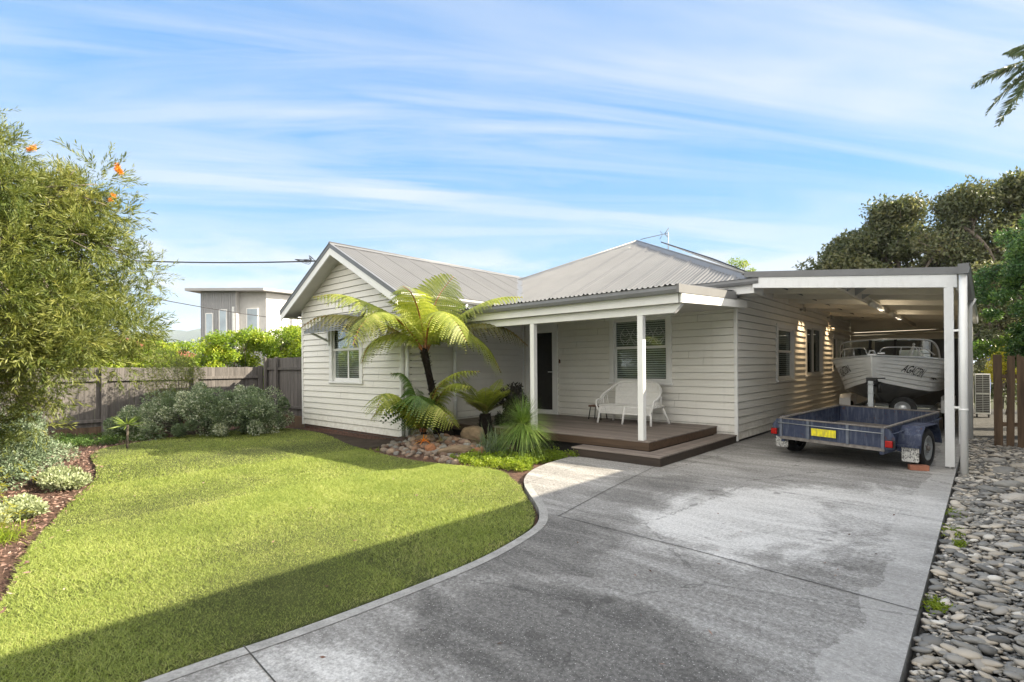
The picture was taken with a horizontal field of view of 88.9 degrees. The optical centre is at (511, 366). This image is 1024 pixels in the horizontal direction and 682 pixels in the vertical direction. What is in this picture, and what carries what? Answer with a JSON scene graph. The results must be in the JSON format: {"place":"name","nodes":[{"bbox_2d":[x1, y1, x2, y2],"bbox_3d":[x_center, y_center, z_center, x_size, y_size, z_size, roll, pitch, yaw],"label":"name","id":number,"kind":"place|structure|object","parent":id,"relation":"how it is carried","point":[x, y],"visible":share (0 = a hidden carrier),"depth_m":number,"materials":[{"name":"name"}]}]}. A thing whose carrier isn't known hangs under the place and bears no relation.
{"place":"outdoors","nodes":[
{"label":"outdoors","id":0,"kind":"place"},
{"bbox_2d":[103,328,200,354],"bbox_3d":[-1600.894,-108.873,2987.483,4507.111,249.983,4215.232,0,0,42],"label":"hills","id":1,"kind":"structure","parent":0,"point":[183,336],"depth_m":2759.56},
{"bbox_2d":[185,288,300,366],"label":"two storey house","id":2,"kind":"structure","parent":0,"point":[267,302],"depth_m":30.18,"materials":[{"name":"grey paint"}]},
{"bbox_2d":[205,313,213,338],"bbox_3d":[-17.356,-2.289,29.931,0.430,1.550,0.072,0,0,0],"label":"window","id":3,"kind":"structure","parent":2,"relation":"in","point":[208,316],"depth_m":29.89,"materials":[{"name":"white glass"}]},
{"bbox_2d":[219,309,226,335],"bbox_3d":[-16.572,-2.470,29.931,0.460,1.600,0.072,0,0,0],"label":"window","id":4,"kind":"structure","parent":2,"relation":"in","point":[222,314],"depth_m":29.89,"materials":[{"name":"white glass"}]},
{"bbox_2d":[232,307,234,334],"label":"window","id":5,"kind":"structure","parent":2,"relation":"in","point":[233,308],"depth_m":29.91,"materials":[{"name":"white glass"}]},
{"bbox_2d":[246,308,258,331],"bbox_3d":[-15.064,-2.607,30.281,0.680,1.550,0.072,0,0,0],"label":"window","id":6,"kind":"structure","parent":2,"relation":"in","point":[253,320],"depth_m":30.25,"materials":[{"name":"white glass"}]},
{"bbox_2d":[0,427,536,681],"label":"lawn","id":7,"kind":"structure","parent":0,"point":[283,588],"depth_m":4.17,"materials":[{"name":"plant"}]},
{"bbox_2d":[18,445,894,664],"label":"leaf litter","id":8,"kind":"object","parent":7,"relation":"on","point":[419,562],"visible":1,"depth_m":4.25,"materials":[{"name":"brown plant"}]},
{"bbox_2d":[0,424,572,603],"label":"garden bed","id":9,"kind":"object","parent":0,"point":[518,476],"visible":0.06,"depth_m":7.15,"materials":[{"name":"soil"}]},
{"bbox_2d":[0,463,37,526],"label":"yellow shrub","id":10,"kind":"object","parent":9,"relation":"on","point":[3,485],"visible":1,"depth_m":4.29,"materials":[{"name":"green plant"}]},
{"bbox_2d":[1,457,37,479],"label":"pale groundcover","id":11,"kind":"object","parent":9,"relation":"on","point":[36,465],"visible":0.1,"depth_m":7.92,"materials":[{"name":"green plant"}]},
{"bbox_2d":[0,515,48,547],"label":"lime grass","id":12,"kind":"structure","parent":9,"relation":"on","point":[3,535],"depth_m":5.06,"materials":[{"name":"green plant"}]},
{"bbox_2d":[0,493,50,525],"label":"pale groundcover","id":13,"kind":"object","parent":9,"relation":"on","point":[31,503],"visible":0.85,"depth_m":5.67,"materials":[{"name":"green plant"}]},
{"bbox_2d":[0,424,67,491],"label":"shrub","id":14,"kind":"object","parent":9,"relation":"on","point":[6,460],"visible":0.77,"depth_m":7.42,"materials":[{"name":"green plant"}]},
{"bbox_2d":[0,401,80,469],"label":"shrub","id":15,"kind":"object","parent":9,"relation":"on","point":[40,427],"visible":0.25,"depth_m":9.19,"materials":[{"name":"green plant"}]},
{"bbox_2d":[34,464,92,492],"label":"pale groundcover","id":16,"kind":"object","parent":9,"relation":"on","point":[59,477],"visible":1,"depth_m":7.21,"materials":[{"name":"green plant"}]},
{"bbox_2d":[0,106,183,456],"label":"grevillea tree","id":17,"kind":"object","parent":9,"relation":"on","point":[45,300],"visible":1,"depth_m":6.46,"materials":[{"name":"green plant"}]},
{"bbox_2d":[52,428,167,448],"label":"groundcover","id":18,"kind":"object","parent":9,"relation":"on","point":[81,439],"visible":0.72,"depth_m":11.74,"materials":[{"name":"green plant"}]},
{"bbox_2d":[0,427,238,665],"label":"bark mulch","id":19,"kind":"object","parent":9,"relation":"on","point":[39,524],"visible":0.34,"depth_m":6.37,"materials":[{"name":"wood"}]},
{"bbox_2d":[109,415,143,447],"bbox_3d":[-7.978,1.379,10.790,0.710,0.768,0.590,0,0,-4],"label":"cordyline","id":20,"kind":"object","parent":9,"relation":"on","point":[122,423],"visible":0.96,"depth_m":10.79,"materials":[{"name":"green plant"}]},
{"bbox_2d":[136,343,205,422],"bbox_3d":[-8.542,0.609,13.244,2.572,2.428,1.682,0,0,42],"label":"shrub","id":21,"kind":"object","parent":9,"relation":"on","point":[184,371],"visible":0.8,"depth_m":13.34,"materials":[{"name":"green plant"}]},
{"bbox_2d":[102,381,294,440],"bbox_3d":[-7.773,1.134,12.919,4.172,1.558,2.151,0,0,-6],"label":"spreading shrub","id":22,"kind":"object","parent":9,"relation":"on","point":[218,416],"visible":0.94,"depth_m":12.51,"materials":[{"name":"green plant"}]},
{"bbox_2d":[394,436,407,441],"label":"boulder","id":23,"kind":"object","parent":9,"relation":"on","point":[400,438],"visible":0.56,"depth_m":10.58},
{"bbox_2d":[301,273,527,435],"bbox_3d":[-1.964,-0.137,10.690,4.551,3.657,2.603,0,0,-19],"label":"tree fern","id":24,"kind":"object","parent":9,"relation":"on","point":[441,325],"visible":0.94,"depth_m":10.72,"materials":[{"name":"plant"}]},
{"bbox_2d":[362,371,479,434],"bbox_3d":[-1.861,0.853,10.441,2.107,1.524,1.922,0,0,42],"label":"tree fern","id":25,"kind":"object","parent":9,"relation":"on","point":[425,410],"visible":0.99,"depth_m":10.26,"materials":[{"name":"plant"}]},
{"bbox_2d":[416,434,432,441],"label":"boulder","id":26,"kind":"object","parent":9,"relation":"on","point":[420,437],"visible":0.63,"depth_m":10.30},
{"bbox_2d":[424,451,432,456],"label":"garden rock","id":27,"kind":"object","parent":9,"relation":"on","point":[428,453],"visible":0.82,"depth_m":9.30,"materials":[{"name":"stone"}]},
{"bbox_2d":[424,443,435,450],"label":"boulder","id":28,"kind":"object","parent":9,"relation":"on","point":[430,447],"visible":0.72,"depth_m":9.59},
{"bbox_2d":[438,457,447,462],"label":"garden rock","id":29,"kind":"object","parent":9,"relation":"on","point":[442,460],"visible":0.75,"depth_m":8.81,"materials":[{"name":"stone"}]},
{"bbox_2d":[437,445,472,454],"bbox_3d":[-1.020,1.541,9.489,0.728,0.207,0.368,-8,-6,19],"label":"boulder","id":30,"kind":"object","parent":9,"relation":"on","point":[457,449],"visible":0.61,"depth_m":9.33,"materials":[{"name":"stone"}]},
{"bbox_2d":[452,459,458,464],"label":"garden rock","id":31,"kind":"object","parent":9,"relation":"on","point":[455,461],"visible":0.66,"depth_m":8.64,"materials":[{"name":"stone"}]},
{"bbox_2d":[460,425,484,440],"bbox_3d":[-0.792,1.399,10.630,0.514,0.393,0.390,4,-7,9],"label":"boulder","id":32,"kind":"object","parent":9,"relation":"on","point":[471,432],"visible":0.62,"depth_m":10.48,"materials":[{"name":"stone"}]},
{"bbox_2d":[473,447,485,452],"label":"boulder","id":33,"kind":"object","parent":9,"relation":"on","point":[481,448],"visible":0.35,"depth_m":9.30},
{"bbox_2d":[450,424,514,454],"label":"flax clump","id":34,"kind":"object","parent":9,"relation":"on","point":[494,445],"visible":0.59,"depth_m":9.53,"materials":[{"name":"plant"}]},
{"bbox_2d":[458,379,509,438],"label":"soft fern","id":35,"kind":"object","parent":9,"relation":"on","point":[487,400],"visible":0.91,"depth_m":10.65,"materials":[{"name":"plant"}]},
{"bbox_2d":[476,442,504,456],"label":"flax clump","id":36,"kind":"object","parent":9,"relation":"on","point":[489,449],"visible":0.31,"depth_m":9.17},
{"bbox_2d":[472,426,511,447],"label":"flax clump","id":37,"kind":"object","parent":9,"relation":"on","point":[490,438],"visible":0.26,"depth_m":10.04,"materials":[{"name":"green plant"}]},
{"bbox_2d":[494,382,530,426],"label":"shrub","id":38,"kind":"object","parent":9,"relation":"on","point":[516,389],"visible":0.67,"depth_m":10.70,"materials":[{"name":"green plant"}]},
{"bbox_2d":[450,445,578,471],"bbox_3d":[0.023,1.539,8.844,1.667,0.266,1.844,0,0,42],"label":"groundcover","id":39,"kind":"object","parent":9,"relation":"on","point":[508,461],"visible":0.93,"depth_m":8.58,"materials":[{"name":"green plant"}]},
{"bbox_2d":[486,388,561,460],"bbox_3d":[0.187,1.044,9.072,1.421,1.310,1.450,0,0,42],"label":"grass tree","id":40,"kind":"object","parent":9,"relation":"on","point":[523,430],"visible":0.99,"depth_m":8.92,"materials":[{"name":"plant"}]},
{"bbox_2d":[290,427,394,448],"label":"mulch garden bed","id":41,"kind":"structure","parent":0,"point":[363,443],"depth_m":11.49,"materials":[{"name":"soil"}]},
{"bbox_2d":[263,357,304,426],"bbox_3d":[-6.692,0.738,15.419,3.120,2.050,0.140,0,0,42],"label":"paling fence","id":42,"kind":"object","parent":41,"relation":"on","point":[283,376],"visible":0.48,"depth_m":15.42,"materials":[{"name":"wood"}]},
{"bbox_2d":[0,0,1023,362],"label":"sky","id":43,"kind":"structure","parent":0,"point":[521,138],"materials":[{"name":"blue"}]},
{"bbox_2d":[34,364,1016,681],"bbox_3d":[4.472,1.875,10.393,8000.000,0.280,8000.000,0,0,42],"label":"ground","id":44,"kind":"structure","parent":0,"point":[876,406],"depth_m":20.96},
{"bbox_2d":[20,345,113,403],"bbox_3d":[-11.969,0.528,14.138,1.830,2.632,2.198,0,0,42],"label":"hedge bush","id":45,"kind":"object","parent":44,"relation":"on","point":[107,363],"visible":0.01,"depth_m":14.15,"materials":[{"name":"green plant"}]},
{"bbox_2d":[85,345,175,372],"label":"hedge bush","id":46,"kind":"object","parent":44,"relation":"on","point":[122,365],"visible":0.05,"depth_m":14.79,"materials":[{"name":"green plant"}]},
{"bbox_2d":[0,366,263,439],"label":"paling fence","id":47,"kind":"object","parent":44,"relation":"on","point":[108,400],"visible":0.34,"depth_m":13.64,"materials":[{"name":"wood"}]},
{"bbox_2d":[144,339,228,367],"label":"hedge bush","id":48,"kind":"object","parent":44,"relation":"on","point":[187,345],"visible":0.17,"depth_m":16.06,"materials":[{"name":"green plant"}]},
{"bbox_2d":[197,327,277,390],"bbox_3d":[-9.143,0.254,17.191,1.779,3.136,2.358,0,0,42],"label":"hedge bush","id":49,"kind":"object","parent":44,"relation":"on","point":[245,338],"visible":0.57,"depth_m":16.93,"materials":[{"name":"green plant"}]},
{"bbox_2d":[239,324,298,389],"bbox_3d":[-8.228,0.123,18.248,1.797,3.383,2.354,0,0,42],"label":"hedge bush","id":50,"kind":"object","parent":44,"relation":"on","point":[278,341],"visible":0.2,"depth_m":18.01,"materials":[{"name":"green plant"}]},
{"bbox_2d":[280,323,300,356],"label":"hedge bush","id":51,"kind":"object","parent":44,"relation":"on","point":[290,343],"visible":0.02,"depth_m":18.78,"materials":[{"name":"green plant"}]},
{"bbox_2d":[284,325,301,356],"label":"hedge bush","id":52,"kind":"object","parent":44,"relation":"on","point":[292,333],"visible":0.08,"depth_m":17.00,"materials":[{"name":"green plant"}]},
{"bbox_2d":[279,240,870,466],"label":"house","id":53,"kind":"structure","parent":44,"relation":"on","point":[725,354],"depth_m":12.11,"materials":[{"name":"paint"}]},
{"bbox_2d":[47,255,315,263],"bbox_3d":[-12.915,-3.468,14.422,16.548,1.992,0.154,0,0,11],"label":"power line","id":54,"kind":"object","parent":53,"relation":"attached to","point":[306,260],"visible":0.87,"depth_m":13.08,"materials":[{"name":"black metal"}]},
{"bbox_2d":[304,311,365,383],"bbox_3d":[-4.216,-0.429,12.502,1.820,1.695,0.702,0,0,42],"label":"window","id":55,"kind":"structure","parent":53,"relation":"in","point":[348,358],"depth_m":12.73,"materials":[{"name":"paint"}]},
{"bbox_2d":[526,323,559,414],"bbox_3d":[0.789,0.064,13.709,1.090,2.360,0.135,0,0,42],"label":"door","id":56,"kind":"structure","parent":53,"relation":"in","point":[547,350],"depth_m":13.63,"materials":[{"name":"paint"}]},
{"bbox_2d":[595,380,669,426],"bbox_3d":[2.567,0.764,11.188,1.420,0.928,0.733,0,0,41],"label":"wicker bench","id":57,"kind":"object","parent":53,"relation":"on","point":[626,396],"visible":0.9,"depth_m":11.24,"materials":[{"name":"white wicker"}]},
{"bbox_2d":[606,313,674,384],"bbox_3d":[2.894,-0.410,11.814,1.840,1.645,0.150,0,0,42],"label":"window","id":58,"kind":"structure","parent":53,"relation":"in","point":[613,329],"depth_m":11.82,"materials":[{"name":"paint"}]},
{"bbox_2d":[640,228,668,248],"bbox_3d":[4.981,-4.353,18.223,0.964,0.890,0.215,0,0,13],"label":"tv aerial","id":59,"kind":"object","parent":53,"relation":"attached to","point":[661,236],"visible":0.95,"depth_m":18.13,"materials":[{"name":"metal"}]},
{"bbox_2d":[774,323,796,381],"bbox_3d":[6.762,-0.326,12.944,0.150,1.395,1.600,0,0,42],"label":"window","id":60,"kind":"structure","parent":53,"relation":"in","point":[790,376],"depth_m":13.15,"materials":[{"name":"paint"}]},
{"bbox_2d":[803,323,824,376],"bbox_3d":[8.736,-0.456,15.122,0.150,1.485,2.080,0,0,42],"label":"window","id":61,"kind":"structure","parent":53,"relation":"in","point":[812,327],"depth_m":15.14,"materials":[{"name":"paint"}]},
{"bbox_2d":[831,334,843,370],"bbox_3d":[10.949,-0.449,17.563,0.150,1.215,1.890,0,0,42],"label":"window","id":62,"kind":"structure","parent":53,"relation":"in","point":[834,336],"depth_m":17.54,"materials":[{"name":"paint"}]},
{"bbox_2d":[726,257,755,270],"bbox_3d":[14.659,-2.698,33.364,2.202,8.678,2.236,0,0,42],"label":"tree","id":63,"kind":"object","parent":44,"relation":"on","point":[738,263],"visible":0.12,"depth_m":33.38,"materials":[{"name":"green plant"}]},
{"bbox_2d":[791,225,896,269],"bbox_3d":[17.790,-2.890,27.567,4.907,9.012,5.511,0,0,42],"label":"tree","id":64,"kind":"object","parent":44,"relation":"on","point":[843,251],"visible":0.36,"depth_m":26.43,"materials":[{"name":"green plant"}]},
{"bbox_2d":[854,190,940,340],"bbox_3d":[20.214,-3.677,26.808,5.126,10.549,5.365,0,0,42],"label":"tree","id":65,"kind":"object","parent":44,"relation":"on","point":[899,223],"visible":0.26,"depth_m":26.09,"materials":[{"name":"green plant"}]},
{"bbox_2d":[901,175,1023,339],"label":"tree","id":66,"kind":"object","parent":44,"relation":"on","point":[960,210],"visible":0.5,"depth_m":23.46,"materials":[{"name":"green plant"}]},
{"bbox_2d":[956,259,1023,408],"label":"tree","id":67,"kind":"object","parent":44,"relation":"on","point":[995,329],"visible":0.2,"depth_m":19.68,"materials":[{"name":"green plant"}]},
{"bbox_2d":[970,165,1023,322],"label":"tree","id":68,"kind":"object","parent":44,"relation":"on","point":[1011,184],"visible":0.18,"depth_m":23.37,"materials":[{"name":"green plant"}]},
{"bbox_2d":[970,44,1023,126],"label":"palm tree","id":69,"kind":"object","parent":44,"relation":"on","point":[1016,81],"visible":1,"depth_m":17.21,"materials":[{"name":"green palm leaves"},{"name":"bark"}]},
{"bbox_2d":[972,215,1023,368],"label":"tree","id":70,"kind":"object","parent":44,"relation":"on","point":[1011,274],"visible":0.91,"depth_m":13.23,"materials":[{"name":"green plant"}]},
{"bbox_2d":[981,345,1016,414],"bbox_3d":[15.235,0.411,16.052,1.204,2.451,1.789,0,0,42],"label":"tree","id":71,"kind":"object","parent":44,"relation":"on","point":[989,365],"visible":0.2,"depth_m":15.99,"materials":[{"name":"green plant"}]},
{"bbox_3d":[-21.314,-1.783,15.929,0.290,7.400,2.200,0,0,42],"label":"power pole","id":72,"kind":"object","parent":44,"relation":"on","visible":0},
{"bbox_2d":[128,293,279,318],"bbox_3d":[-17.083,-3.616,22.472,0.038,2.038,15.606,0,0,33],"label":"power line","id":73,"kind":"object","parent":72,"relation":"attached to","point":[211,308],"visible":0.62,"depth_m":25.83,"materials":[{"name":"black metal"}]},
{"bbox_2d":[168,408,959,681],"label":"driveway","id":74,"kind":"structure","parent":0,"point":[552,600],"depth_m":3.62,"materials":[{"name":"concrete"}]},
{"bbox_2d":[142,484,547,681],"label":"driveway edge band","id":75,"kind":"object","parent":74,"relation":"on","point":[224,657],"visible":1,"depth_m":3.31,"materials":[{"name":"concrete"}]},
{"bbox_2d":[771,404,941,465],"bbox_3d":[6.206,1.117,9.004,3.292,0.776,2.108,0,0,-35],"label":"box trailer","id":76,"kind":"object","parent":74,"relation":"on","point":[913,436],"visible":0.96,"depth_m":8.15,"materials":[{"name":"blue paint"}]},
{"bbox_2d":[741,263,978,474],"bbox_3d":[9.450,-0.124,13.249,3.561,3.359,12.980,0,0,42],"label":"carport","id":77,"kind":"object","parent":74,"relation":"on","point":[937,306],"visible":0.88,"depth_m":9.88,"materials":[{"name":"grey metal"}]},
{"bbox_2d":[875,339,958,408],"bbox_3d":[14.011,0.250,17.853,2.630,2.320,0.025,0,0,42],"label":"roller door","id":78,"kind":"structure","parent":77,"relation":"in","point":[933,398],"depth_m":17.70,"materials":[{"name":"metal"}]},
{"bbox_2d":[839,378,955,429],"bbox_3d":[8.489,0.840,11.765,2.220,1.286,5.500,0,0,42],"label":"trailer","id":79,"kind":"object","parent":74,"relation":"on","point":[872,383],"visible":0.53,"depth_m":10.45,"materials":[{"name":"metal"}]},
{"bbox_2d":[831,338,943,403],"bbox_3d":[8.778,0.165,12.090,2.116,1.532,5.623,0,0,42],"label":"boat","id":80,"kind":"object","parent":79,"relation":"on","point":[910,372],"visible":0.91,"depth_m":10.53,"materials":[{"name":"paint"}]},
{"bbox_2d":[908,464,928,470],"bbox_3d":[5.892,1.465,7.563,0.230,0.076,0.110,0,0,22],"label":"brick","id":81,"kind":"object","parent":74,"relation":"on","point":[919,467],"visible":1,"depth_m":7.52,"materials":[{"name":"brick"}]},
{"bbox_2d":[588,404,607,418],"bbox_3d":[1.989,1.060,12.098,0.361,0.332,0.281,0,0,42],"label":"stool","id":82,"kind":"object","parent":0,"point":[593,405],"visible":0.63,"depth_m":12.09,"materials":[{"name":"white paint"}]},
{"bbox_2d":[907,408,1023,681],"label":"gravel bed","id":83,"kind":"object","parent":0,"point":[983,425],"visible":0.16,"depth_m":3.90,"materials":[{"name":"gravel"}]},
{"bbox_2d":[939,678,958,681],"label":"river stone","id":84,"kind":"object","parent":83,"relation":"on","point":[946,680],"visible":1,"depth_m":2.57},
{"bbox_2d":[907,440,1023,681],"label":"pebbles","id":85,"kind":"object","parent":83,"relation":"on","point":[966,675],"visible":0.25,"depth_m":3.33,"materials":[{"name":"stone"}]},
{"bbox_2d":[920,593,955,615],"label":"moss tuft","id":86,"kind":"object","parent":85,"relation":"on","point":[935,604],"visible":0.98,"depth_m":3.36,"materials":[{"name":"green plant"}]},
{"bbox_2d":[940,523,965,539],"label":"moss tuft","id":87,"kind":"object","parent":85,"relation":"on","point":[959,533],"visible":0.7,"depth_m":4.82,"materials":[{"name":"green plant"}]},
{"bbox_2d":[952,537,969,547],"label":"moss tuft","id":88,"kind":"object","parent":85,"relation":"on","point":[957,543],"visible":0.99,"depth_m":4.50,"materials":[{"name":"green plant"}]},
{"bbox_2d":[952,604,971,610],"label":"river stone","id":89,"kind":"object","parent":85,"relation":"on","point":[960,607],"visible":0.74,"depth_m":3.34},
{"bbox_2d":[960,578,986,585],"bbox_3d":[3.300,1.546,3.741,0.174,0.047,0.106,6,1,11],"label":"river stone","id":90,"kind":"object","parent":85,"relation":"on","point":[967,581],"visible":0.66,"depth_m":3.72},
{"bbox_2d":[969,523,980,527],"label":"river stone","id":91,"kind":"object","parent":85,"relation":"on","point":[977,525],"visible":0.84,"depth_m":5.03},
{"bbox_2d":[970,508,986,514],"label":"river stone","id":92,"kind":"object","parent":85,"relation":"on","point":[977,510],"visible":0.79,"depth_m":5.49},
{"bbox_2d":[976,485,1005,492],"bbox_3d":[5.889,1.519,6.405,0.282,0.087,0.162,9,6,32],"label":"river stone","id":93,"kind":"object","parent":85,"relation":"on","point":[992,489],"visible":0.76,"depth_m":6.37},
{"bbox_2d":[983,457,1007,463],"bbox_3d":[7.617,1.497,8.213,0.338,0.118,0.196,4,1,6],"label":"river stone","id":94,"kind":"object","parent":85,"relation":"on","point":[991,459],"visible":0.62,"depth_m":8.17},
{"bbox_2d":[981,501,1010,509],"bbox_3d":[5.309,1.525,5.726,0.243,0.067,0.148,5,2,42],"label":"river stone","id":95,"kind":"object","parent":85,"relation":"on","point":[992,504],"visible":0.75,"depth_m":5.69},
{"bbox_2d":[993,603,1009,606],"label":"river stone","id":96,"kind":"object","parent":85,"relation":"on","point":[1001,604],"visible":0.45,"depth_m":3.37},
{"bbox_2d":[989,466,1015,474],"bbox_3d":[6.998,1.503,7.434,0.352,0.117,0.215,-8,19,0],"label":"river stone","id":97,"kind":"object","parent":85,"relation":"on","point":[1003,470],"visible":0.67,"depth_m":7.40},
{"bbox_2d":[993,480,1023,488],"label":"river stone","id":98,"kind":"object","parent":85,"relation":"on","point":[1008,483],"visible":0.77,"depth_m":6.58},
{"bbox_2d":[994,542,1023,548],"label":"river stone","id":99,"kind":"object","parent":85,"relation":"on","point":[1004,545],"visible":0.62,"depth_m":4.45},
{"bbox_2d":[997,665,1023,676],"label":"river stone","id":100,"kind":"object","parent":85,"relation":"on","point":[1019,671],"visible":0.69,"depth_m":2.65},
{"bbox_2d":[1009,584,1023,591],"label":"river stone","id":101,"kind":"object","parent":85,"relation":"on","point":[1019,587],"visible":0.98,"depth_m":3.63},
{"bbox_2d":[1014,634,1023,642],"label":"river stone","id":102,"kind":"object","parent":85,"relation":"on","point":[1020,638],"visible":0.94,"depth_m":2.95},
{"bbox_2d":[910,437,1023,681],"bbox_3d":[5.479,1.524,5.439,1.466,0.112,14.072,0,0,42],"label":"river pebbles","id":103,"kind":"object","parent":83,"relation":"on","point":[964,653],"visible":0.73,"depth_m":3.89,"materials":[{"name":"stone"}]},
{"bbox_2d":[945,507,966,517],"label":"moss tuft","id":104,"kind":"object","parent":103,"relation":"on","point":[953,511],"visible":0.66,"depth_m":5.46,"materials":[{"name":"green plant"}]},
{"bbox_2d":[959,635,985,644],"bbox_3d":[2.622,1.554,2.963,0.130,0.035,0.078,2,0,23],"label":"river stone","id":105,"kind":"object","parent":103,"relation":"on","point":[972,639],"visible":0.93,"depth_m":2.94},
{"bbox_2d":[975,476,992,480],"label":"river stone","id":106,"kind":"object","parent":103,"relation":"on","point":[982,477],"visible":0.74,"depth_m":7.02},
{"bbox_2d":[1004,558,1023,567],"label":"river stone","id":107,"kind":"object","parent":103,"relation":"on","point":[1009,560],"visible":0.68,"depth_m":4.08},
{"bbox_2d":[975,374,990,417],"bbox_3d":[13.947,0.861,15.462,0.340,1.280,0.350,0,0,42],"label":"air conditioner","id":108,"kind":"object","parent":83,"relation":"on","point":[982,395],"visible":1,"depth_m":15.34,"materials":[{"name":"white metal"}]},
{"bbox_2d":[993,355,1023,447],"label":"picket fence","id":109,"kind":"object","parent":83,"relation":"on","point":[1011,376],"visible":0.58,"depth_m":9.76,"materials":[{"name":"wood"}]},
{"bbox_2d":[999,493,1023,502],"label":"river stone","id":110,"kind":"object","parent":83,"relation":"on","point":[1014,496],"visible":0.78,"depth_m":5.98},
{"bbox_2d":[1010,463,1023,468],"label":"river stone","id":111,"kind":"object","parent":83,"relation":"on","point":[1019,465],"visible":0.6,"depth_m":7.73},
{"bbox_2d":[1014,476,1023,483],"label":"river stone","id":112,"kind":"object","parent":83,"relation":"on","point":[1020,479],"visible":0.59,"depth_m":6.80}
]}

